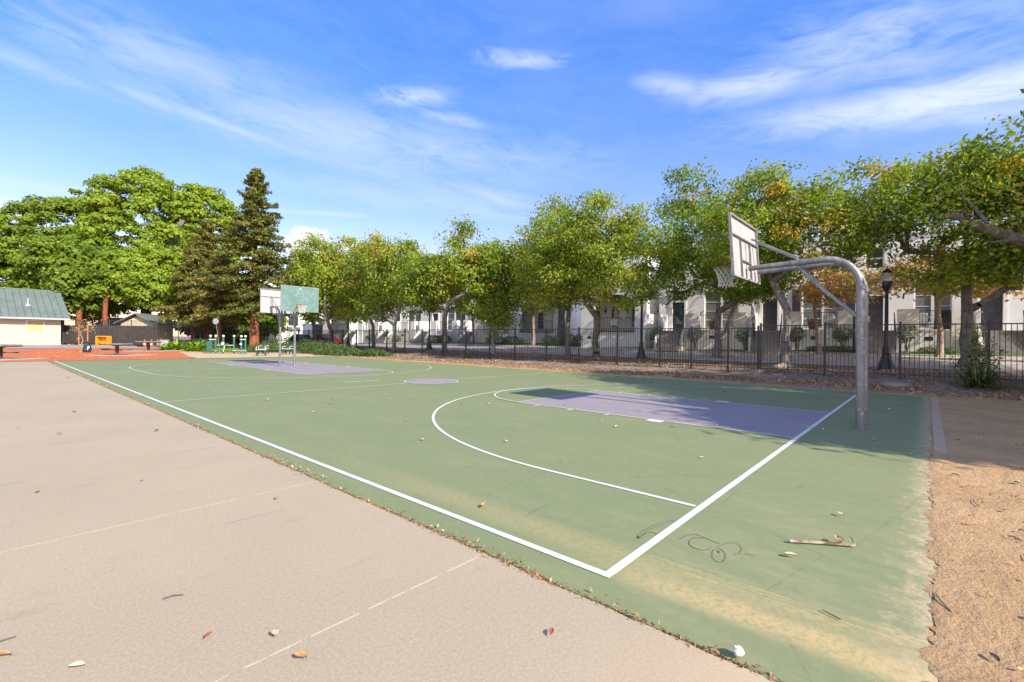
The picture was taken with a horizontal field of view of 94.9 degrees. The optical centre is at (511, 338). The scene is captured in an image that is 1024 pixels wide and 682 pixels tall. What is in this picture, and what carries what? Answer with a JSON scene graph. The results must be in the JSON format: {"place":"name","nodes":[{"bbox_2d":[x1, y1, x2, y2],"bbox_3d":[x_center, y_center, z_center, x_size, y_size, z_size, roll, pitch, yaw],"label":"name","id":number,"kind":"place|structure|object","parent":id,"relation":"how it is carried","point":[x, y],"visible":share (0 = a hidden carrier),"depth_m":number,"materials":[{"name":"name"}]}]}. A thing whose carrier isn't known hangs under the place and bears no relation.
{"place":"outdoors","nodes":[
{"label":"outdoors","id":0,"kind":"place"},
{"bbox_2d":[6,345,160,347],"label":"concrete path","id":1,"kind":"structure","parent":0,"point":[67,346],"depth_m":43.36,"materials":[{"name":"concrete"}]},
{"bbox_2d":[95,336,111,345],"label":"tub chair","id":2,"kind":"object","parent":1,"relation":"on","point":[99,340],"visible":0.86,"depth_m":45.50,"materials":[{"name":"yellow plastic"}]},
{"bbox_2d":[180,352,330,357],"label":"gravel path","id":3,"kind":"structure","parent":0,"point":[221,355],"depth_m":35.79,"materials":[{"name":"stone"}]},
{"bbox_2d":[0,0,1023,336],"label":"sky","id":4,"kind":"structure","parent":0,"point":[392,117],"materials":[{"name":"blue"}]},
{"bbox_2d":[3,336,1023,681],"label":"ground","id":5,"kind":"structure","parent":0,"point":[993,420],"depth_m":11.07,"materials":[{"name":"soil"}]},
{"bbox_2d":[0,244,15,287],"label":"tree","id":6,"kind":"object","parent":5,"relation":"on","point":[4,265],"visible":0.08,"depth_m":61.37,"materials":[{"name":"green plant"}]},
{"bbox_2d":[0,358,45,359],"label":"table pad","id":7,"kind":"object","parent":5,"relation":"on","point":[19,358],"visible":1,"depth_m":27.28,"materials":[{"name":"concrete"}]},
{"bbox_2d":[0,344,29,358],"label":"picnic table","id":8,"kind":"object","parent":7,"relation":"on","point":[2,346],"visible":0.94,"depth_m":26.88,"materials":[{"name":"wood"}]},
{"bbox_2d":[0,287,70,344],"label":"park building","id":9,"kind":"structure","parent":5,"relation":"on","point":[32,316],"depth_m":45.01,"materials":[{"name":"beige paint"}]},
{"bbox_2d":[26,320,44,331],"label":"window","id":10,"kind":"structure","parent":9,"relation":"in","point":[31,325],"depth_m":44.65,"materials":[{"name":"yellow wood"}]},
{"bbox_2d":[0,236,120,324],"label":"tree","id":11,"kind":"object","parent":5,"relation":"on","point":[22,282],"visible":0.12,"depth_m":51.18,"materials":[{"name":"green plant"}]},
{"bbox_2d":[11,233,111,324],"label":"tree","id":12,"kind":"object","parent":5,"relation":"on","point":[58,273],"visible":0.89,"depth_m":49.75,"materials":[{"name":"green plant"}]},
{"bbox_2d":[0,188,139,340],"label":"tree","id":13,"kind":"object","parent":5,"relation":"on","point":[51,211],"visible":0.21,"depth_m":60.07,"materials":[{"name":"green plant"}]},
{"bbox_2d":[0,348,192,361],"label":"mulch bed","id":14,"kind":"object","parent":5,"relation":"on","point":[67,354],"visible":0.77,"depth_m":32.56,"materials":[{"name":"wood"}]},
{"bbox_2d":[67,313,99,351],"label":"staked sapling","id":15,"kind":"object","parent":14,"relation":"on","point":[79,331],"visible":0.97,"depth_m":36.23,"materials":[{"name":"orange plant"}]},
{"bbox_2d":[69,244,139,324],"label":"tree","id":16,"kind":"object","parent":5,"relation":"on","point":[101,261],"visible":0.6,"depth_m":51.14,"materials":[{"name":"green plant"}]},
{"bbox_2d":[62,319,155,345],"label":"iron fence","id":17,"kind":"object","parent":5,"relation":"on","point":[125,334],"visible":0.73,"depth_m":46.92,"materials":[{"name":"metal"}]},
{"bbox_2d":[83,354,156,355],"bbox_3d":[-27.889,1.202,33.603,3.200,0.038,2.600,1,0,0],"label":"table pad","id":18,"kind":"object","parent":5,"relation":"on","point":[120,355],"visible":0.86,"depth_m":33.01,"materials":[{"name":"concrete"}]},
{"bbox_2d":[100,343,134,354],"bbox_3d":[-28.178,0.793,33.542,2.380,0.870,1.260,1,0,-3],"label":"picnic table","id":19,"kind":"object","parent":18,"relation":"on","point":[116,345],"visible":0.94,"depth_m":33.46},
{"bbox_2d":[64,164,197,313],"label":"tree","id":20,"kind":"object","parent":5,"relation":"on","point":[100,205],"visible":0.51,"depth_m":60.33,"materials":[{"name":"green plant"}]},
{"bbox_2d":[97,242,190,316],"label":"tree","id":21,"kind":"object","parent":5,"relation":"on","point":[149,272],"visible":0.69,"depth_m":52.25,"materials":[{"name":"green plant"}]},
{"bbox_2d":[114,313,177,344],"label":"garden hut","id":22,"kind":"object","parent":5,"relation":"on","point":[141,317],"visible":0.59,"depth_m":50.59,"materials":[{"name":"beige paint"}]},
{"bbox_2d":[149,248,227,341],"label":"redwood tree","id":23,"kind":"object","parent":5,"relation":"on","point":[193,258],"visible":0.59,"depth_m":50.02,"materials":[{"name":"green plant"}]},
{"bbox_2d":[155,183,245,341],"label":"tree","id":24,"kind":"object","parent":5,"relation":"on","point":[197,199],"visible":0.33,"depth_m":66.58,"materials":[{"name":"green plant"}]},
{"bbox_2d":[172,218,239,342],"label":"redwood tree","id":25,"kind":"object","parent":5,"relation":"on","point":[208,230],"visible":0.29,"depth_m":54.31,"materials":[{"name":"green plant"}]},
{"bbox_2d":[182,338,237,348],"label":"bush","id":26,"kind":"object","parent":5,"relation":"on","point":[220,346],"visible":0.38,"depth_m":45.36,"materials":[{"name":"green plant"}]},
{"bbox_2d":[206,335,216,353],"bbox_3d":[-24.262,0.507,37.986,0.718,1.590,0.303,1,0,-16],"label":"exercise station","id":27,"kind":"object","parent":5,"relation":"on","point":[209,345],"visible":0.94,"depth_m":37.95,"materials":[{"name":"green paint"}]},
{"bbox_2d":[186,251,249,347],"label":"redwood tree","id":28,"kind":"object","parent":5,"relation":"on","point":[205,307],"visible":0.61,"depth_m":47.49,"materials":[{"name":"green plant"}]},
{"bbox_2d":[156,321,287,347],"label":"iron fence","id":29,"kind":"object","parent":5,"relation":"on","point":[214,332],"visible":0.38,"depth_m":48.88,"materials":[{"name":"metal"}]},
{"bbox_2d":[180,315,289,343],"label":"tree","id":30,"kind":"object","parent":5,"relation":"on","point":[269,320],"visible":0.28,"depth_m":59.21,"materials":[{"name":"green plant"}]},
{"bbox_2d":[205,167,298,347],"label":"redwood tree","id":31,"kind":"object","parent":5,"relation":"on","point":[255,234],"visible":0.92,"depth_m":45.53,"materials":[{"name":"green plant"}]},
{"bbox_2d":[212,292,322,342],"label":"house","id":32,"kind":"structure","parent":5,"relation":"on","point":[300,326],"depth_m":68.98,"materials":[{"name":"beige paint"}]},
{"bbox_2d":[246,341,291,351],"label":"bush","id":33,"kind":"object","parent":5,"relation":"on","point":[252,348],"visible":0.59,"depth_m":42.80,"materials":[{"name":"green plant"}]},
{"bbox_2d":[269,231,340,340],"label":"street tree","id":34,"kind":"object","parent":5,"relation":"on","point":[298,255],"visible":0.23,"depth_m":49.50,"materials":[{"name":"green plant"}]},
{"bbox_2d":[296,339,350,353],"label":"bush","id":35,"kind":"object","parent":5,"relation":"on","point":[307,348],"visible":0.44,"depth_m":40.08,"materials":[{"name":"green plant"}]},
{"bbox_2d":[290,234,369,344],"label":"street tree","id":36,"kind":"object","parent":5,"relation":"on","point":[324,271],"visible":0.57,"depth_m":45.67,"materials":[{"name":"green plant"}]},
{"bbox_2d":[313,344,362,355],"bbox_3d":[-13.627,0.920,37.526,4.732,0.966,3.011,1,0,27],"label":"bush","id":37,"kind":"object","parent":5,"relation":"on","point":[341,352],"visible":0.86,"depth_m":36.93,"materials":[{"name":"green plant"}]},
{"bbox_2d":[323,309,357,343],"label":"arched house","id":38,"kind":"structure","parent":5,"relation":"on","point":[339,325],"depth_m":64.96,"materials":[{"name":"beige paint"}]},
{"bbox_2d":[322,237,405,348],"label":"street tree","id":39,"kind":"object","parent":5,"relation":"on","point":[346,309],"visible":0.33,"depth_m":43.45,"materials":[{"name":"green plant"}]},
{"bbox_2d":[344,309,389,343],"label":"townhouse","id":40,"kind":"structure","parent":5,"relation":"on","point":[358,326],"depth_m":57.95,"materials":[{"name":"beige paint"}]},
{"bbox_2d":[353,348,393,356],"bbox_3d":[-10.697,1.071,36.289,3.703,0.667,1.986,1,0,30],"label":"bush","id":41,"kind":"object","parent":5,"relation":"on","point":[371,352],"visible":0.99,"depth_m":35.75,"materials":[{"name":"green plant"}]},
{"bbox_2d":[344,228,429,350],"bbox_3d":[-9.592,-4.106,39.842,9.156,10.669,6.714,1,0,41],"label":"street tree","id":42,"kind":"object","parent":5,"relation":"on","point":[383,261],"visible":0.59,"depth_m":39.30,"materials":[{"name":"green plant"}]},
{"bbox_2d":[0,361,775,681],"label":"concrete apron","id":43,"kind":"object","parent":5,"relation":"on","point":[246,575],"visible":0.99,"depth_m":2.92,"materials":[{"name":"concrete"}]},
{"bbox_2d":[0,481,482,681],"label":"pavement joint","id":44,"kind":"object","parent":43,"relation":"on","point":[309,636],"visible":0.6,"depth_m":2.66,"materials":[{"name":"concrete"}]},
{"bbox_2d":[375,305,426,342],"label":"townhouse","id":45,"kind":"structure","parent":5,"relation":"on","point":[410,326],"depth_m":54.48,"materials":[{"name":"beige paint"}]},
{"bbox_2d":[413,287,468,342],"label":"townhouse","id":46,"kind":"structure","parent":5,"relation":"on","point":[454,321],"depth_m":51.09,"materials":[{"name":"beige paint"}]},
{"bbox_2d":[447,309,461,328],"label":"window","id":47,"kind":"structure","parent":46,"relation":"in","point":[453,317],"depth_m":51.54,"materials":[{"name":"clear glass"}]},
{"bbox_2d":[387,213,508,353],"bbox_3d":[-5.383,-3.805,35.474,11.397,10.353,7.325,1,0,41],"label":"street tree","id":48,"kind":"object","parent":5,"relation":"on","point":[430,292],"visible":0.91,"depth_m":33.68,"materials":[{"name":"green plant"}]},
{"bbox_2d":[452,293,490,344],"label":"street tree","id":49,"kind":"object","parent":5,"relation":"on","point":[472,313],"visible":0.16,"depth_m":44.58,"materials":[{"name":"green plant"}]},
{"bbox_2d":[457,278,509,342],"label":"townhouse","id":50,"kind":"structure","parent":5,"relation":"on","point":[468,325],"depth_m":47.22,"materials":[{"name":"beige paint"}]},
{"bbox_2d":[48,356,937,681],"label":"basketball court","id":51,"kind":"object","parent":5,"relation":"on","point":[760,598],"visible":0.87,"depth_m":5.02,"materials":[{"name":"paint"}]},
{"bbox_2d":[260,285,318,365],"bbox_3d":[-11.470,-0.589,24.159,3.678,3.994,1.928,1,0,41],"label":"double basketball hoop","id":52,"kind":"object","parent":51,"relation":"on","point":[291,300],"visible":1,"depth_m":23.79,"materials":[{"name":"metal"}]},
{"bbox_2d":[47,361,787,681],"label":"leaf litter","id":53,"kind":"object","parent":51,"relation":"on","point":[637,614],"visible":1,"depth_m":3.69,"materials":[{"name":"brown plant"}]},
{"bbox_2d":[55,361,855,577],"bbox_3d":[-7.331,1.440,20.070,34.532,0.001,15.030,1,0,41],"label":"court boundary line","id":54,"kind":"object","parent":51,"relation":"on","point":[626,561],"visible":0.99,"depth_m":4.57,"materials":[{"name":"white paint"}]},
{"bbox_2d":[101,359,846,437],"bbox_3d":[-5.819,1.452,18.752,30.357,0.006,14.900,1,0,41],"label":"court line","id":55,"kind":"object","parent":51,"relation":"on","point":[653,420],"visible":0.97,"depth_m":12.87,"materials":[{"name":"paint"}]},
{"bbox_2d":[214,360,829,437],"bbox_3d":[-4.971,1.470,18.229,28.432,0.001,3.660,1,0,41],"label":"key paint","id":56,"kind":"object","parent":51,"relation":"on","point":[787,422],"visible":0.97,"depth_m":10.52,"materials":[{"name":"paint"}]},
{"bbox_2d":[637,520,753,561],"bbox_3d":[1.414,1.543,3.589,0.789,0.001,0.554,1,0,41],"label":"pen mark","id":57,"kind":"object","parent":51,"relation":"on","point":[639,537],"visible":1,"depth_m":3.56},
{"bbox_2d":[714,212,869,429],"bbox_3d":[5.461,-0.380,9.332,2.683,3.984,1.721,1,0,17],"label":"basketball hoop","id":58,"kind":"object","parent":51,"relation":"on","point":[744,244],"visible":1,"depth_m":8.87,"materials":[{"name":"metal"}]},
{"bbox_2d":[789,536,855,545],"bbox_3d":[2.336,1.517,3.529,0.469,0.049,0.083,1,0,0],"label":"dry palm strip","id":59,"kind":"object","parent":51,"relation":"on","point":[824,542],"visible":1,"depth_m":3.53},
{"bbox_2d":[461,235,527,353],"bbox_3d":[-1.423,-3.035,33.826,5.252,8.538,5.097,1,0,41],"label":"street tree","id":60,"kind":"object","parent":5,"relation":"on","point":[500,301],"visible":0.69,"depth_m":32.87,"materials":[{"name":"green plant"}]},
{"bbox_2d":[485,336,525,344],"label":"hedge","id":61,"kind":"object","parent":5,"relation":"on","point":[505,341],"visible":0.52,"depth_m":42.09,"materials":[{"name":"green plant"}]},
{"bbox_2d":[288,326,759,370],"bbox_3d":[-6.670,0.315,34.870,45.574,2.094,0.084,1,0,41],"label":"iron fence","id":62,"kind":"object","parent":5,"relation":"on","point":[391,336],"visible":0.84,"depth_m":27.21,"materials":[{"name":"metal"}]},
{"bbox_2d":[518,270,554,345],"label":"street tree","id":63,"kind":"object","parent":5,"relation":"on","point":[530,310],"visible":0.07,"depth_m":39.77,"materials":[{"name":"green plant"}]},
{"bbox_2d":[482,192,596,355],"bbox_3d":[1.843,-4.157,32.111,10.533,10.937,7.344,1,0,41],"label":"street tree","id":64,"kind":"object","parent":5,"relation":"on","point":[515,268],"visible":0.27,"depth_m":31.19,"materials":[{"name":"green plant"}]},
{"bbox_2d":[509,299,580,342],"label":"building","id":65,"kind":"structure","parent":5,"relation":"on","point":[548,320],"depth_m":44.95,"materials":[{"name":"beige paint"}]},
{"bbox_2d":[554,242,585,345],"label":"street tree","id":66,"kind":"object","parent":5,"relation":"on","point":[561,320],"depth_m":38.99,"materials":[{"name":"plant"}]},
{"bbox_2d":[505,188,692,360],"bbox_3d":[4.404,-3.607,26.853,11.096,10.056,7.325,1,0,41],"label":"street tree","id":67,"kind":"object","parent":5,"relation":"on","point":[605,251],"visible":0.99,"depth_m":25.50,"materials":[{"name":"green plant"}]},
{"bbox_2d":[581,252,659,348],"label":"arched house","id":68,"kind":"structure","parent":5,"relation":"on","point":[631,319],"depth_m":35.66,"materials":[{"name":"beige paint"}]},
{"bbox_2d":[610,306,619,330],"bbox_3d":[8.230,-1.576,37.467,0.800,2.000,0.050,1,0,35],"label":"french door","id":69,"kind":"structure","parent":68,"relation":"in","point":[613,313],"depth_m":37.46,"materials":[{"name":"clear glass"}]},
{"bbox_2d":[636,288,645,358],"bbox_3d":[7.667,-0.977,27.809,0.588,4.420,0.588,1,0,41],"label":"street lamp","id":70,"kind":"object","parent":5,"relation":"on","point":[640,343],"visible":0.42,"depth_m":27.74,"materials":[{"name":"metal"}]},
{"bbox_2d":[317,345,1023,371],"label":"kerb","id":71,"kind":"structure","parent":5,"relation":"on","point":[931,367],"depth_m":24.20,"materials":[{"name":"concrete"}]},
{"bbox_2d":[321,343,1023,361],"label":"kerb","id":72,"kind":"structure","parent":5,"relation":"on","point":[732,352],"depth_m":27.97,"materials":[{"name":"concrete"}]},
{"bbox_2d":[359,350,1023,400],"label":"leaf litter","id":73,"kind":"object","parent":5,"relation":"on","point":[750,379],"visible":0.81,"depth_m":19.31,"materials":[{"name":"brown plant"}]},
{"bbox_2d":[654,249,751,350],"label":"townhouse","id":74,"kind":"structure","parent":5,"relation":"on","point":[696,311],"depth_m":31.78,"materials":[{"name":"beige paint"}]},
{"bbox_2d":[673,302,683,330],"bbox_3d":[11.856,-1.545,33.459,0.840,2.020,0.128,1,0,35],"label":"door","id":75,"kind":"structure","parent":74,"relation":"in","point":[678,310],"depth_m":33.46,"materials":[{"name":"paint"}]},
{"bbox_2d":[704,294,738,327],"bbox_3d":[14.177,-1.858,31.847,2.150,2.400,0.070,1,0,35],"label":"window","id":76,"kind":"structure","parent":74,"relation":"in","point":[710,307],"depth_m":32.11,"materials":[{"name":"white glass"}]},
{"bbox_2d":[625,156,803,357],"bbox_3d":[11.434,-4.518,26.943,9.954,11.640,7.879,1,0,41],"label":"street tree","id":77,"kind":"object","parent":5,"relation":"on","point":[685,240],"visible":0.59,"depth_m":26.55,"materials":[{"name":"green plant"}]},
{"bbox_2d":[694,249,757,349],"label":"street tree","id":78,"kind":"object","parent":5,"relation":"on","point":[724,331],"visible":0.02,"depth_m":29.32,"materials":[{"name":"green plant"}]},
{"bbox_2d":[707,363,786,375],"bbox_3d":[10.158,1.327,19.885,3.944,0.549,0.820,1,0,-16],"label":"surface root","id":79,"kind":"object","parent":5,"relation":"on","point":[781,365],"visible":0.86,"depth_m":19.58,"materials":[{"name":"brown plant"}]},
{"bbox_2d":[687,157,877,367],"bbox_3d":[11.843,-3.424,21.210,7.448,9.749,6.126,1,0,41],"label":"street tree","id":80,"kind":"object","parent":5,"relation":"on","point":[787,230],"visible":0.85,"depth_m":20.44,"materials":[{"name":"green plant"}]},
{"bbox_2d":[748,235,855,352],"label":"townhouse","id":81,"kind":"structure","parent":5,"relation":"on","point":[768,313],"depth_m":28.44,"materials":[{"name":"beige paint"}]},
{"bbox_2d":[763,299,776,329],"bbox_3d":[16.555,-1.491,30.169,0.840,2.020,0.128,1,0,35],"label":"door","id":82,"kind":"structure","parent":81,"relation":"in","point":[769,309],"depth_m":30.16,"materials":[{"name":"paint"}]},
{"bbox_2d":[802,289,844,327],"bbox_3d":[18.877,-1.805,28.557,2.150,2.400,0.070,1,0,35],"label":"window","id":83,"kind":"structure","parent":81,"relation":"in","point":[809,309],"depth_m":28.64,"materials":[{"name":"white glass"}]},
{"bbox_2d":[786,245,884,353],"bbox_3d":[17.307,-2.168,25.906,5.260,6.220,4.019,1,0,41],"label":"street tree","id":84,"kind":"object","parent":5,"relation":"on","point":[837,280],"visible":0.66,"depth_m":25.54,"materials":[{"name":"orange plant"}]},
{"bbox_2d":[878,265,894,369],"bbox_3d":[15.634,-0.846,19.626,0.588,4.420,0.588,1,0,41],"label":"street lamp","id":85,"kind":"object","parent":5,"relation":"on","point":[887,276],"visible":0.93,"depth_m":19.55,"materials":[{"name":"metal"}]},
{"bbox_2d":[759,320,1023,382],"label":"iron fence","id":86,"kind":"object","parent":5,"relation":"on","point":[900,324],"visible":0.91,"depth_m":16.93,"materials":[{"name":"metal"}]},
{"bbox_2d":[881,382,912,386],"bbox_3d":[13.040,1.569,15.955,0.840,0.130,0.834,1,0,41],"label":"manhole cover","id":87,"kind":"object","parent":5,"relation":"on","point":[900,384],"visible":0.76,"depth_m":15.68,"materials":[{"name":"grey concrete"}]},
{"bbox_2d":[853,224,963,353],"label":"townhouse","id":88,"kind":"structure","parent":5,"relation":"on","point":[907,309],"depth_m":25.68,"materials":[{"name":"beige paint"}]},
{"bbox_2d":[865,247,883,269],"bbox_3d":[20.929,-4.606,27.149,0.900,1.250,0.060,1,0,35],"label":"window","id":89,"kind":"structure","parent":88,"relation":"in","point":[880,260],"depth_m":27.09,"materials":[{"name":"clear glass"}]},
{"bbox_2d":[868,296,882,329],"bbox_3d":[20.902,-1.442,27.164,0.840,2.020,0.065,1,0,35],"label":"door","id":90,"kind":"structure","parent":88,"relation":"in","point":[875,311],"depth_m":27.08,"materials":[{"name":"paint"}]},
{"bbox_2d":[914,285,951,326],"bbox_3d":[22.967,-1.758,25.693,1.570,2.400,0.070,1,0,35],"label":"window","id":91,"kind":"structure","parent":88,"relation":"in","point":[922,304],"depth_m":25.77,"materials":[{"name":"clear glass"}]},
{"bbox_2d":[801,114,1023,367],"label":"street tree","id":92,"kind":"object","parent":5,"relation":"on","point":[1004,267],"visible":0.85,"depth_m":18.30,"materials":[{"name":"green plant"}]},
{"bbox_2d":[851,248,1023,356],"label":"street tree","id":93,"kind":"object","parent":5,"relation":"on","point":[976,293],"visible":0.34,"depth_m":22.93,"materials":[{"name":"orange plant"}]},
{"bbox_2d":[931,397,951,477],"bbox_3d":[8.376,1.649,9.265,0.140,0.052,10.800,1,0,41],"label":"mow strip","id":94,"kind":"object","parent":5,"relation":"on","point":[939,441],"visible":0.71,"depth_m":8.32,"materials":[{"name":"concrete"}]},
{"bbox_2d":[887,89,1023,259],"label":"shade tree","id":95,"kind":"object","parent":5,"relation":"on","point":[1001,234],"visible":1,"depth_m":10.24,"materials":[{"name":"green plant"}]},
{"bbox_2d":[916,451,1023,681],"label":"sand drift","id":96,"kind":"object","parent":5,"relation":"on","point":[975,626],"visible":0.99,"depth_m":2.89,"materials":[{"name":"sand"}]},
{"bbox_2d":[942,333,1022,388],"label":"spiky plant","id":97,"kind":"object","parent":5,"relation":"on","point":[977,375],"visible":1,"depth_m":14.85,"materials":[{"name":"green plant"}]},
{"bbox_2d":[943,398,1023,681],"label":"leaf litter","id":98,"kind":"object","parent":5,"relation":"on","point":[1019,667],"visible":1,"depth_m":5.44,"materials":[{"name":"brown plant"}]},
{"bbox_2d":[969,220,1023,354],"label":"townhouse","id":99,"kind":"structure","parent":5,"relation":"on","point":[1000,310],"depth_m":23.77,"materials":[{"name":"beige paint"}]},
{"bbox_2d":[981,292,1002,329],"bbox_3d":[24.841,-1.397,24.368,0.840,2.020,0.128,1,0,35],"label":"door","id":100,"kind":"structure","parent":99,"relation":"in","point":[993,311],"depth_m":24.30,"materials":[{"name":"paint"}]},
{"bbox_2d":[281,343,1023,369],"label":"road","id":101,"kind":"structure","parent":0,"point":[948,363],"depth_m":26.26,"materials":[{"name":"asphalt"}]},
{"bbox_2d":[305,342,1023,359],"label":"sidewalk","id":102,"kind":"structure","parent":0,"point":[907,355],"depth_m":27.32,"materials":[{"name":"concrete"}]},
{"bbox_2d":[406,341,1023,356],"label":"lawn","id":103,"kind":"structure","parent":0,"point":[917,352],"depth_m":26.30,"materials":[{"name":"plant"}]},
{"bbox_2d":[789,326,805,350],"bbox_3d":[16.648,0.021,27.503,0.988,1.489,0.983,1,0,41],"label":"topiary shrub","id":104,"kind":"object","parent":103,"relation":"on","point":[798,337],"visible":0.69,"depth_m":27.43,"materials":[{"name":"green plant"}]},
{"bbox_2d":[807,345,855,351],"bbox_3d":[18.134,0.573,26.436,2.803,0.400,0.667,1,0,41],"label":"hedge","id":105,"kind":"object","parent":103,"relation":"on","point":[830,348],"visible":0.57,"depth_m":26.38,"materials":[{"name":"green plant"}]},
{"bbox_2d":[831,326,854,350],"bbox_3d":[18.452,0.023,26.183,1.032,1.474,1.063,1,0,-23],"label":"topiary shrub","id":106,"kind":"object","parent":103,"relation":"on","point":[842,336],"visible":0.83,"depth_m":26.10,"materials":[{"name":"green plant"}]},
{"bbox_2d":[893,325,921,351],"bbox_3d":[20.646,0.008,24.559,1.173,1.486,1.153,1,0,41],"label":"topiary shrub","id":107,"kind":"object","parent":103,"relation":"on","point":[906,333],"visible":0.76,"depth_m":24.49,"materials":[{"name":"green plant"}]},
{"bbox_2d":[917,347,958,353],"bbox_3d":[21.333,0.601,23.573,1.577,0.403,0.663,1,0,41],"label":"hedge","id":108,"kind":"object","parent":103,"relation":"on","point":[932,349],"visible":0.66,"depth_m":23.57,"materials":[{"name":"green plant"}]},
{"bbox_2d":[933,311,950,328],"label":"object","id":109,"kind":"object","parent":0,"point":[948,315],"visible":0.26,"depth_m":24.28,"materials":[{"name":"black glass"}]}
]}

